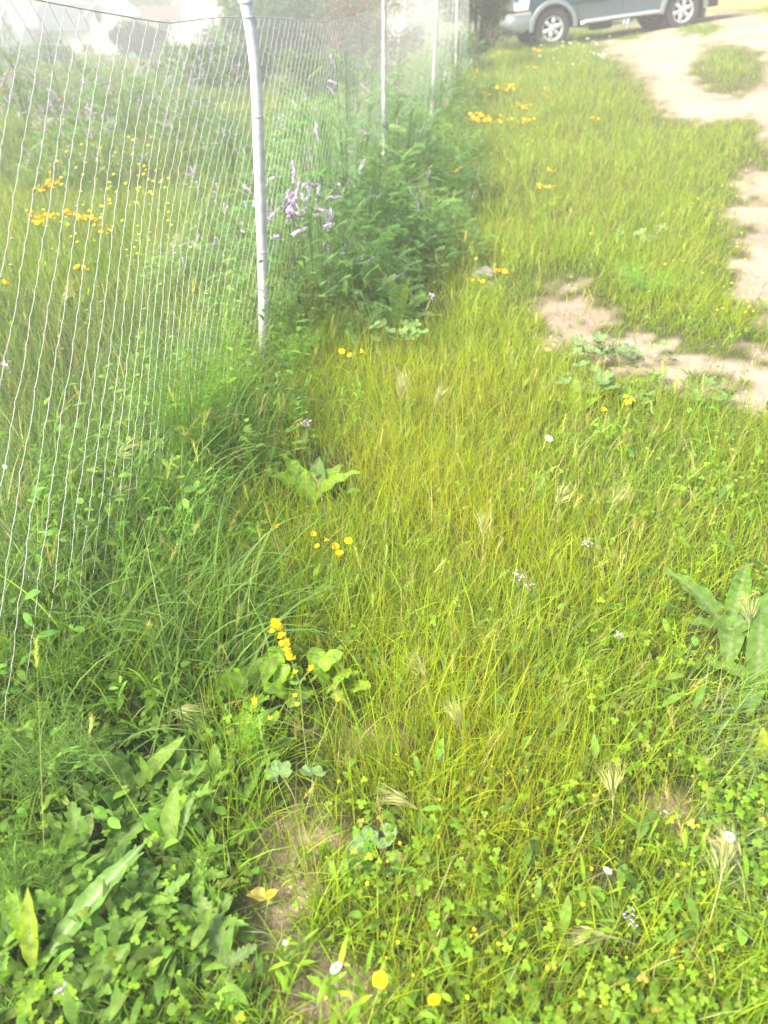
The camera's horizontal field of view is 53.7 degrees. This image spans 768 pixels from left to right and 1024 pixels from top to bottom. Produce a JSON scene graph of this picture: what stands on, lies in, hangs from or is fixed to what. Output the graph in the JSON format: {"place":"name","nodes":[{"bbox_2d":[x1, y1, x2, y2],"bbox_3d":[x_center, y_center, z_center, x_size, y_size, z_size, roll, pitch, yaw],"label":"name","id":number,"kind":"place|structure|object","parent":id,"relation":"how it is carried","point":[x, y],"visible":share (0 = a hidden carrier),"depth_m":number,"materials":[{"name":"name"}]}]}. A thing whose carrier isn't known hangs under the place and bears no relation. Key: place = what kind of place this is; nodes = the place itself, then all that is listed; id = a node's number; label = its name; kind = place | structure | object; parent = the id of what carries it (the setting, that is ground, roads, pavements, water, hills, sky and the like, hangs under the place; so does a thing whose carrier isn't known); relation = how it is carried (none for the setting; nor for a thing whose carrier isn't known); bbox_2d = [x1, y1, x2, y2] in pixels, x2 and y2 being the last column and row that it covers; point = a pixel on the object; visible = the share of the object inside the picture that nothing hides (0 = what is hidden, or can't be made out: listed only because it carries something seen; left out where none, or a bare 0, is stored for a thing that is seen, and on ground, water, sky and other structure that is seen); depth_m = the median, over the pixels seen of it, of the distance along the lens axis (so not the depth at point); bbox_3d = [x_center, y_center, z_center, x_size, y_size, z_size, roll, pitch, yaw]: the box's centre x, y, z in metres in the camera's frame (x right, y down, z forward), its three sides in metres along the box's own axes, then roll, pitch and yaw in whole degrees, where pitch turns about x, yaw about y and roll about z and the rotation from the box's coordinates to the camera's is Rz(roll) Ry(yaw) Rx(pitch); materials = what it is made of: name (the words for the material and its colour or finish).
{"place":"outdoors","nodes":[
{"label":"outdoors","id":0,"kind":"place"},
{"bbox_2d":[0,0,448,15],"bbox_3d":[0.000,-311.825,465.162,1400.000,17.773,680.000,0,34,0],"label":"hills","id":1,"kind":"structure","parent":0,"point":[177,3],"depth_m":205.23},
{"bbox_2d":[0,18,488,713],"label":"meadow grass","id":2,"kind":"structure","parent":0,"point":[34,324],"depth_m":5.13,"materials":[{"name":"plant"}]},
{"bbox_2d":[0,9,767,1023],"bbox_3d":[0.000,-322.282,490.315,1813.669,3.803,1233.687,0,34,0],"label":"ground","id":3,"kind":"structure","parent":0,"point":[696,107],"depth_m":3.43,"materials":[{"name":"soil"}]},
{"bbox_2d":[0,4,38,47],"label":"gable house","id":4,"kind":"structure","parent":3,"relation":"on","point":[11,16],"depth_m":64.49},
{"bbox_2d":[0,41,75,62],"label":"bush","id":5,"kind":"object","parent":3,"relation":"on","point":[30,54],"visible":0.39,"depth_m":48.90,"materials":[{"name":"green plant"}]},
{"bbox_2d":[0,47,79,143],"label":"vetch","id":6,"kind":"object","parent":3,"relation":"on","point":[28,95],"visible":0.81,"depth_m":11.75,"materials":[{"name":"green plant"}]},
{"bbox_2d":[0,789,91,950],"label":"fennel","id":7,"kind":"object","parent":3,"relation":"on","point":[14,888],"visible":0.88,"depth_m":1.55,"materials":[{"name":"green plant"}]},
{"bbox_2d":[4,27,110,118],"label":"vetch","id":8,"kind":"object","parent":3,"relation":"on","point":[51,60],"visible":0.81,"depth_m":15.17,"materials":[{"name":"green plant"}]},
{"bbox_2d":[0,610,119,708],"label":"fennel","id":9,"kind":"object","parent":3,"relation":"on","point":[56,672],"visible":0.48,"depth_m":1.99,"materials":[{"name":"green plant"}]},
{"bbox_2d":[0,659,125,830],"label":"fennel","id":10,"kind":"object","parent":3,"relation":"on","point":[67,748],"visible":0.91,"depth_m":1.74,"materials":[{"name":"green plant"}]},
{"bbox_2d":[34,4,93,54],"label":"wing house","id":11,"kind":"structure","parent":3,"relation":"on","point":[68,28],"depth_m":67.17,"materials":[{"name":"white glass"}]},
{"bbox_2d":[25,875,119,973],"bbox_3d":[-0.616,0.826,1.516,0.194,0.144,0.171,-14,36,-19],"label":"toothed weed","id":12,"kind":"object","parent":3,"relation":"on","point":[48,902],"visible":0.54,"depth_m":1.50,"materials":[{"name":"green plant"}]},
{"bbox_2d":[0,841,145,1021],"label":"sow thistle","id":13,"kind":"object","parent":3,"relation":"on","point":[91,896],"visible":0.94,"depth_m":1.46,"materials":[{"name":"green plant"}]},
{"bbox_2d":[5,88,160,193],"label":"vetch","id":14,"kind":"object","parent":3,"relation":"on","point":[84,143],"visible":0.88,"depth_m":8.27,"materials":[{"name":"green plant"}]},
{"bbox_2d":[22,801,157,928],"bbox_3d":[-0.617,0.765,1.613,0.268,0.143,0.256,0,34,0],"label":"weed","id":15,"kind":"object","parent":3,"relation":"on","point":[73,816],"visible":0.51,"depth_m":1.64,"materials":[{"name":"green plant"}]},
{"bbox_2d":[62,942,129,1023],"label":"toothed weed","id":16,"kind":"object","parent":3,"relation":"on","point":[79,975],"visible":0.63,"depth_m":1.43,"materials":[{"name":"green plant"}]},
{"bbox_2d":[59,33,150,100],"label":"vetch","id":17,"kind":"object","parent":3,"relation":"on","point":[95,59],"visible":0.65,"depth_m":20.02,"materials":[{"name":"green plant"}]},
{"bbox_2d":[83,0,139,54],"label":"gable house","id":18,"kind":"structure","parent":3,"relation":"on","point":[123,7],"depth_m":66.00,"materials":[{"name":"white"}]},
{"bbox_2d":[58,841,167,909],"bbox_3d":[-0.550,0.785,1.598,0.208,0.124,0.137,7,34,11],"label":"toothed weed","id":19,"kind":"object","parent":3,"relation":"on","point":[120,899],"visible":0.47,"depth_m":1.56,"materials":[{"name":"green plant"}]},
{"bbox_2d":[78,901,155,995],"bbox_3d":[-0.533,0.853,1.499,0.146,0.119,0.132,21,39,28],"label":"toothed weed","id":20,"kind":"object","parent":3,"relation":"on","point":[98,922],"visible":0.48,"depth_m":1.50,"materials":[{"name":"green plant"}]},
{"bbox_2d":[63,58,179,145],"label":"vetch","id":21,"kind":"object","parent":3,"relation":"on","point":[131,98],"visible":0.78,"depth_m":11.70,"materials":[{"name":"green plant"}]},
{"bbox_2d":[0,621,268,1023],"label":"broad weeds","id":22,"kind":"object","parent":3,"relation":"on","point":[115,805],"visible":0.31,"depth_m":1.56,"materials":[{"name":"green plant"}]},
{"bbox_2d":[106,19,162,59],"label":"garden bush","id":23,"kind":"object","parent":3,"relation":"on","point":[136,37],"visible":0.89,"depth_m":52.27,"materials":[{"name":"green plant"}]},
{"bbox_2d":[88,735,185,812],"bbox_3d":[-0.597,0.646,1.803,0.242,0.157,0.158,0,34,0],"label":"broad leaf weed","id":24,"kind":"object","parent":3,"relation":"on","point":[163,757],"visible":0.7,"depth_m":1.81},
{"bbox_2d":[97,873,189,964],"bbox_3d":[-0.479,0.839,1.525,0.159,0.118,0.170,0,34,0],"label":"toothed weed","id":25,"kind":"object","parent":3,"relation":"on","point":[165,910],"visible":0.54,"depth_m":1.52,"materials":[{"name":"green plant"}]},
{"bbox_2d":[117,844,178,944],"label":"toothed weed","id":26,"kind":"object","parent":3,"relation":"on","point":[153,899],"visible":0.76,"depth_m":1.57,"materials":[{"name":"green plant"}]},
{"bbox_2d":[122,760,190,820],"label":"toothed weed","id":27,"kind":"object","parent":3,"relation":"on","point":[155,782],"visible":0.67,"depth_m":1.78,"materials":[{"name":"green plant"}]},
{"bbox_2d":[133,6,184,45],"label":"brown roof house","id":28,"kind":"structure","parent":3,"relation":"on","point":[166,13],"depth_m":71.06,"materials":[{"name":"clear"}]},
{"bbox_2d":[109,47,214,119],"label":"vetch","id":29,"kind":"object","parent":3,"relation":"on","point":[160,75],"visible":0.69,"depth_m":15.31,"materials":[{"name":"green plant"}]},
{"bbox_2d":[0,218,324,878],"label":"tall weeds","id":30,"kind":"object","parent":3,"relation":"on","point":[78,867],"visible":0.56,"depth_m":2.31,"materials":[{"name":"green plant"}]},
{"bbox_2d":[113,440,211,533],"bbox_3d":[-0.743,-0.042,2.577,0.347,0.392,0.356,0,34,0],"label":"fennel","id":31,"kind":"object","parent":3,"relation":"on","point":[159,468],"visible":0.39,"depth_m":2.56,"materials":[{"name":"green plant"}]},
{"bbox_2d":[139,782,194,855],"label":"broad leaf weed","id":32,"kind":"object","parent":3,"relation":"on","point":[171,813],"visible":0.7,"depth_m":1.65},
{"bbox_2d":[113,310,250,477],"bbox_3d":[-0.710,-0.382,2.797,0.492,0.737,0.455,-15,36,-21],"label":"fennel","id":33,"kind":"object","parent":3,"relation":"on","point":[186,412],"visible":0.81,"depth_m":2.74,"materials":[{"name":"green plant"}]},
{"bbox_2d":[125,233,253,320],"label":"vetch","id":34,"kind":"object","parent":3,"relation":"on","point":[183,263],"visible":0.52,"depth_m":4.69,"materials":[{"name":"green plant"}]},
{"bbox_2d":[0,252,379,806],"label":"arching grass","id":35,"kind":"structure","parent":3,"relation":"on","point":[213,590],"depth_m":2.32,"materials":[{"name":"plant"}]},
{"bbox_2d":[159,845,228,911],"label":"toothed weed","id":36,"kind":"object","parent":3,"relation":"on","point":[208,872],"visible":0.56,"depth_m":1.62,"materials":[{"name":"green plant"}]},
{"bbox_2d":[139,80,250,165],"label":"vetch","id":37,"kind":"object","parent":3,"relation":"on","point":[192,117],"visible":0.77,"depth_m":9.89,"materials":[{"name":"green plant"}]},
{"bbox_2d":[157,34,250,103],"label":"vetch","id":38,"kind":"object","parent":3,"relation":"on","point":[205,74],"visible":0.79,"depth_m":18.46,"materials":[{"name":"green plant"}]},
{"bbox_2d":[180,0,231,45],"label":"tower house","id":39,"kind":"structure","parent":3,"relation":"on","point":[194,9],"depth_m":65.20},
{"bbox_2d":[166,867,248,957],"bbox_3d":[-0.361,0.839,1.529,0.172,0.116,0.142,22,39,30],"label":"toothed weed","id":40,"kind":"object","parent":3,"relation":"on","point":[197,895],"visible":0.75,"depth_m":1.52,"materials":[{"name":"green plant"}]},
{"bbox_2d":[188,743,239,815],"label":"toothed weed","id":41,"kind":"object","parent":3,"relation":"on","point":[217,751],"visible":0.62,"depth_m":1.83,"materials":[{"name":"green plant"}]},
{"bbox_2d":[166,291,265,435],"bbox_3d":[-0.656,-0.555,3.149,0.436,0.658,0.387,-18,37,-25],"label":"fennel","id":42,"kind":"object","parent":3,"relation":"on","point":[229,391],"visible":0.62,"depth_m":3.13,"materials":[{"name":"green plant"}]},
{"bbox_2d":[0,75,443,646],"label":"meadow seed heads","id":43,"kind":"object","parent":3,"relation":"on","point":[92,277],"visible":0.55,"depth_m":4.19,"materials":[{"name":"plant"}]},
{"bbox_2d":[158,187,286,281],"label":"vetch","id":44,"kind":"object","parent":3,"relation":"on","point":[207,220],"visible":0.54,"depth_m":5.15,"materials":[{"name":"green plant"}]},
{"bbox_2d":[195,897,256,1014],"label":"sow thistle","id":45,"kind":"object","parent":3,"relation":"on","point":[215,934],"visible":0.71,"depth_m":1.48,"materials":[{"name":"green plant"}]},
{"bbox_2d":[178,39,276,89],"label":"meadow bush","id":46,"kind":"object","parent":3,"relation":"on","point":[245,52],"visible":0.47,"depth_m":23.92,"materials":[{"name":"green plant"}]},
{"bbox_2d":[173,108,287,214],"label":"vetch","id":47,"kind":"object","parent":3,"relation":"on","point":[221,162],"visible":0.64,"depth_m":7.12,"materials":[{"name":"green plant"}]},
{"bbox_2d":[0,0,483,778],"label":"chain link fence","id":48,"kind":"object","parent":3,"relation":"on","point":[248,16],"visible":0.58,"depth_m":3.30,"materials":[{"name":"metal"}]},
{"bbox_2d":[210,644,293,725],"bbox_3d":[-0.309,0.473,2.027,0.263,0.122,0.239,-27,42,-35],"label":"leafy rosette","id":49,"kind":"object","parent":3,"relation":"on","point":[280,667],"visible":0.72,"depth_m":2.03,"materials":[{"name":"green plant"}]},
{"bbox_2d":[221,722,291,805],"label":"toothed weed","id":50,"kind":"object","parent":3,"relation":"on","point":[257,772],"visible":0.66,"depth_m":1.86,"materials":[{"name":"green plant"}]},
{"bbox_2d":[206,0,341,48],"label":"broadleaf tree","id":51,"kind":"object","parent":3,"relation":"on","point":[223,11],"visible":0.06,"depth_m":34.45,"materials":[{"name":"green plant"}]},
{"bbox_2d":[217,0,336,75],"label":"dark bush","id":52,"kind":"object","parent":3,"relation":"on","point":[287,8],"visible":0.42,"depth_m":31.10,"materials":[{"name":"green plant"}]},
{"bbox_2d":[238,322,333,377],"bbox_3d":[-0.465,-0.833,3.863,0.507,0.340,0.427,-12,35,-18],"label":"fennel","id":53,"kind":"object","parent":3,"relation":"on","point":[293,348],"visible":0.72,"depth_m":3.86,"materials":[{"name":"green plant"}]},
{"bbox_2d":[261,928,320,1021],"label":"white flower","id":54,"kind":"object","parent":3,"relation":"on","point":[283,980],"visible":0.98,"depth_m":1.43,"materials":[{"name":"green plant"}]},
{"bbox_2d":[264,760,325,824],"bbox_3d":[-0.210,0.646,1.806,0.135,0.133,0.100,19,38,26],"label":"mallow","id":55,"kind":"object","parent":3,"relation":"on","point":[308,770],"visible":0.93,"depth_m":1.79,"materials":[{"name":"green plant"}]},
{"bbox_2d":[251,618,340,777],"bbox_3d":[-0.192,0.440,1.688,0.184,0.594,0.085,-14,36,-20],"label":"mustard plant","id":56,"kind":"object","parent":3,"relation":"on","point":[275,624],"visible":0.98,"depth_m":1.59,"materials":[{"name":"yellow plant"}]},
{"bbox_2d":[187,158,424,345],"bbox_3d":[-0.482,-1.550,4.396,1.453,0.971,1.500,0,34,0],"label":"vetch","id":57,"kind":"object","parent":3,"relation":"on","point":[291,211],"visible":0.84,"depth_m":4.21,"materials":[{"name":"green plant"}]},
{"bbox_2d":[261,455,361,502],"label":"dock plant","id":58,"kind":"object","parent":3,"relation":"on","point":[318,463],"visible":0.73,"depth_m":2.96,"materials":[{"name":"green plant"}]},
{"bbox_2d":[218,97,412,244],"bbox_3d":[-0.501,-2.797,6.197,1.714,1.076,1.661,21,39,28],"label":"vetch","id":59,"kind":"object","parent":3,"relation":"on","point":[284,157],"visible":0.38,"depth_m":6.05,"materials":[{"name":"green plant"}]},
{"bbox_2d":[263,647,370,707],"bbox_3d":[-0.199,0.461,2.051,0.270,0.105,0.224,-16,37,-22],"label":"leafy rosette","id":60,"kind":"object","parent":3,"relation":"on","point":[279,689],"visible":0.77,"depth_m":2.06,"materials":[{"name":"green plant"}]},
{"bbox_2d":[248,79,391,172],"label":"vetch","id":61,"kind":"object","parent":3,"relation":"on","point":[283,100],"visible":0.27,"depth_m":8.45,"materials":[{"name":"green plant"}]},
{"bbox_2d":[279,0,363,59],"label":"dark bush","id":62,"kind":"object","parent":3,"relation":"on","point":[312,42],"visible":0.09,"depth_m":32.73,"materials":[{"name":"green plant"}]},
{"bbox_2d":[229,98,421,299],"bbox_3d":[-0.414,-2.138,5.089,1.397,1.128,1.432,3,34,4],"label":"vetch","id":63,"kind":"object","parent":3,"relation":"on","point":[358,173],"visible":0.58,"depth_m":4.99,"materials":[{"name":"green plant"}]},
{"bbox_2d":[269,46,381,98],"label":"meadow bush","id":64,"kind":"object","parent":3,"relation":"on","point":[293,67],"visible":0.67,"depth_m":20.43,"materials":[{"name":"green plant"}]},
{"bbox_2d":[296,531,362,622],"bbox_3d":[-0.155,0.198,2.335,0.197,0.301,0.195,10,35,15],"label":"marigold","id":65,"kind":"object","parent":3,"relation":"on","point":[347,540],"visible":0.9,"depth_m":2.31,"materials":[{"name":"green plant"}]},
{"bbox_2d":[315,935,373,1023],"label":"daisy","id":66,"kind":"object","parent":3,"relation":"on","point":[335,968],"visible":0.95,"depth_m":1.42,"materials":[{"name":"green plant"}]},
{"bbox_2d":[300,0,392,65],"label":"flowering tree","id":67,"kind":"object","parent":3,"relation":"on","point":[354,51],"visible":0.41,"depth_m":30.11,"materials":[{"name":"green plant"}]},
{"bbox_2d":[264,30,439,203],"bbox_3d":[-0.330,-3.682,7.125,1.814,1.428,1.770,4,34,6],"label":"vetch","id":68,"kind":"object","parent":3,"relation":"on","point":[325,99],"visible":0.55,"depth_m":6.97,"materials":[{"name":"green plant"}]},
{"bbox_2d":[278,220,428,337],"bbox_3d":[-0.195,-1.437,4.554,0.945,0.605,0.988,-5,34,-7],"label":"vetch","id":69,"kind":"object","parent":3,"relation":"on","point":[333,275],"visible":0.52,"depth_m":4.50,"materials":[{"name":"green plant"}]},
{"bbox_2d":[269,123,468,246],"bbox_3d":[-0.125,-2.600,6.038,1.646,0.869,1.575,-1,34,-2],"label":"vetch","id":70,"kind":"object","parent":3,"relation":"on","point":[426,174],"visible":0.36,"depth_m":5.90,"materials":[{"name":"green plant"}]},
{"bbox_2d":[316,0,429,72],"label":"flowering tree","id":71,"kind":"object","parent":3,"relation":"on","point":[346,3],"visible":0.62,"depth_m":29.91,"materials":[{"name":"green plant"}]},
{"bbox_2d":[345,960,406,1023],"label":"yellow hawkbit","id":72,"kind":"object","parent":3,"relation":"on","point":[379,976],"visible":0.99,"depth_m":1.37,"materials":[{"name":"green plant"}]},
{"bbox_2d":[349,823,404,873],"bbox_3d":[-0.016,0.753,1.685,0.123,0.081,0.104,0,34,0],"label":"mallow","id":73,"kind":"object","parent":3,"relation":"on","point":[382,844],"visible":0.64,"depth_m":1.69,"materials":[{"name":"green plant"}]},
{"bbox_2d":[296,161,463,288],"bbox_3d":[-0.004,-1.952,5.172,1.193,0.773,1.232,19,38,26],"label":"vetch","id":74,"kind":"object","parent":3,"relation":"on","point":[396,190],"visible":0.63,"depth_m":5.11,"materials":[{"name":"green plant"}]},
{"bbox_2d":[0,5,767,1023],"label":"grass","id":75,"kind":"structure","parent":3,"relation":"on","point":[146,647],"depth_m":2.30,"materials":[{"name":"plant"}]},
{"bbox_2d":[0,224,767,1023],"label":"leafy weeds","id":76,"kind":"object","parent":3,"relation":"on","point":[56,822],"visible":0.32,"depth_m":1.66,"materials":[{"name":"green plant"}]},
{"bbox_2d":[0,132,767,898],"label":"barley heads","id":77,"kind":"object","parent":3,"relation":"on","point":[596,616],"visible":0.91,"depth_m":2.65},
{"bbox_2d":[1,278,767,1023],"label":"clover","id":78,"kind":"object","parent":3,"relation":"on","point":[533,992],"visible":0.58,"depth_m":1.59,"materials":[{"name":"green plant"}]},
{"bbox_2d":[317,78,474,193],"bbox_3d":[0.110,-3.747,7.533,1.680,1.068,1.756,-7,34,-10],"label":"vetch","id":79,"kind":"object","parent":3,"relation":"on","point":[416,124],"visible":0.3,"depth_m":7.41,"materials":[{"name":"green plant"}]},
{"bbox_2d":[368,318,428,353],"bbox_3d":[0.076,-0.934,4.093,0.323,0.213,0.291,0,34,0],"label":"mallow","id":80,"kind":"object","parent":3,"relation":"on","point":[404,329],"visible":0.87,"depth_m":4.10,"materials":[{"name":"green plant"}]},
{"bbox_2d":[359,46,440,124],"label":"vetch","id":81,"kind":"object","parent":3,"relation":"on","point":[403,80],"visible":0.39,"depth_m":10.60,"materials":[{"name":"green plant"}]},
{"bbox_2d":[360,269,442,330],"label":"dock plant","id":82,"kind":"object","parent":3,"relation":"on","point":[403,294],"visible":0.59,"depth_m":4.56,"materials":[{"name":"green plant"}]},
{"bbox_2d":[345,97,478,227],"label":"vetch","id":83,"kind":"object","parent":3,"relation":"on","point":[468,197],"visible":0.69,"depth_m":6.28,"materials":[{"name":"green plant"}]},
{"bbox_2d":[359,180,496,281],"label":"vetch","id":84,"kind":"object","parent":3,"relation":"on","point":[447,219],"visible":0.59,"depth_m":5.46,"materials":[{"name":"green plant"}]},
{"bbox_2d":[372,72,492,164],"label":"vetch","id":85,"kind":"object","parent":3,"relation":"on","point":[458,123],"visible":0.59,"depth_m":8.47,"materials":[{"name":"green plant"}]},
{"bbox_2d":[395,52,489,123],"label":"vetch","id":86,"kind":"object","parent":3,"relation":"on","point":[461,85],"visible":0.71,"depth_m":10.60,"materials":[{"name":"green plant"}]},
{"bbox_2d":[389,116,498,199],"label":"vetch","id":87,"kind":"object","parent":3,"relation":"on","point":[465,158],"visible":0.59,"depth_m":7.12,"materials":[{"name":"green plant"}]},
{"bbox_2d":[421,22,499,103],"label":"vetch","id":88,"kind":"object","parent":3,"relation":"on","point":[464,60],"visible":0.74,"depth_m":12.09,"materials":[{"name":"green plant"}]},
{"bbox_2d":[237,727,703,1023],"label":"soil crumbs","id":89,"kind":"object","parent":3,"relation":"on","point":[366,987],"visible":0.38,"depth_m":1.64,"materials":[{"name":"soil"}]},
{"bbox_2d":[432,0,511,72],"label":"tree","id":90,"kind":"object","parent":3,"relation":"on","point":[490,15],"visible":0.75,"depth_m":14.69,"materials":[{"name":"green plant"}]},
{"bbox_2d":[553,360,636,395],"bbox_3d":[1.030,-0.633,3.722,0.424,0.144,0.324,0,34,0],"label":"mallow","id":91,"kind":"object","parent":3,"relation":"on","point":[582,363],"visible":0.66,"depth_m":3.67,"materials":[{"name":"green plant"}]},
{"bbox_2d":[574,853,626,933],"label":"daisy","id":92,"kind":"object","parent":3,"relation":"on","point":[603,896],"visible":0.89,"depth_m":1.57,"materials":[{"name":"green plant"}]},
{"bbox_2d":[496,0,718,47],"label":"pickup truck","id":93,"kind":"object","parent":3,"relation":"on","point":[535,20],"visible":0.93,"depth_m":16.82,"materials":[{"name":"grey paint"}]},
{"bbox_2d":[570,332,675,368],"bbox_3d":[1.289,-0.848,4.071,0.589,0.118,0.422,0,34,0],"label":"mallow","id":94,"kind":"object","parent":3,"relation":"on","point":[601,339],"visible":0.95,"depth_m":4.09,"materials":[{"name":"green plant"}]},
{"bbox_2d":[603,253,705,300],"bbox_3d":[1.702,-1.466,4.910,0.710,0.355,0.458,27,42,34],"label":"fennel","id":95,"kind":"object","parent":3,"relation":"on","point":[637,276],"visible":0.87,"depth_m":4.93,"materials":[{"name":"green plant"}]},
{"bbox_2d":[589,365,741,403],"bbox_3d":[1.376,-0.610,3.743,0.676,0.110,0.390,0,34,0],"label":"mallow","id":96,"kind":"object","parent":3,"relation":"on","point":[710,380],"visible":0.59,"depth_m":3.71,"materials":[{"name":"green plant"}]},
{"bbox_2d":[638,615,767,945],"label":"flattened grass","id":97,"kind":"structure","parent":3,"relation":"on","point":[733,861],"depth_m":1.86,"materials":[{"name":"plant"}]},
{"bbox_2d":[663,562,767,661],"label":"dock plant","id":98,"kind":"object","parent":3,"relation":"on","point":[703,598],"visible":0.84,"depth_m":2.26,"materials":[{"name":"green plant"}]},
{"bbox_2d":[681,822,751,897],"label":"daisy","id":99,"kind":"object","parent":3,"relation":"on","point":[727,835],"visible":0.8,"depth_m":1.61,"materials":[{"name":"green plant"}]},
{"bbox_2d":[702,609,767,717],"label":"dock plant","id":100,"kind":"object","parent":3,"relation":"on","point":[761,634],"visible":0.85,"depth_m":2.11,"materials":[{"name":"green plant"}]},
{"bbox_2d":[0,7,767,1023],"bbox_3d":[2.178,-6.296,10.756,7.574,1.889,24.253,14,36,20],"label":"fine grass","id":101,"kind":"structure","parent":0,"point":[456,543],"depth_m":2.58,"materials":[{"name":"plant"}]},
{"bbox_2d":[539,9,767,413],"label":"gravel","id":102,"kind":"structure","parent":0,"point":[737,372],"depth_m":4.78,"materials":[{"name":"gravel"}]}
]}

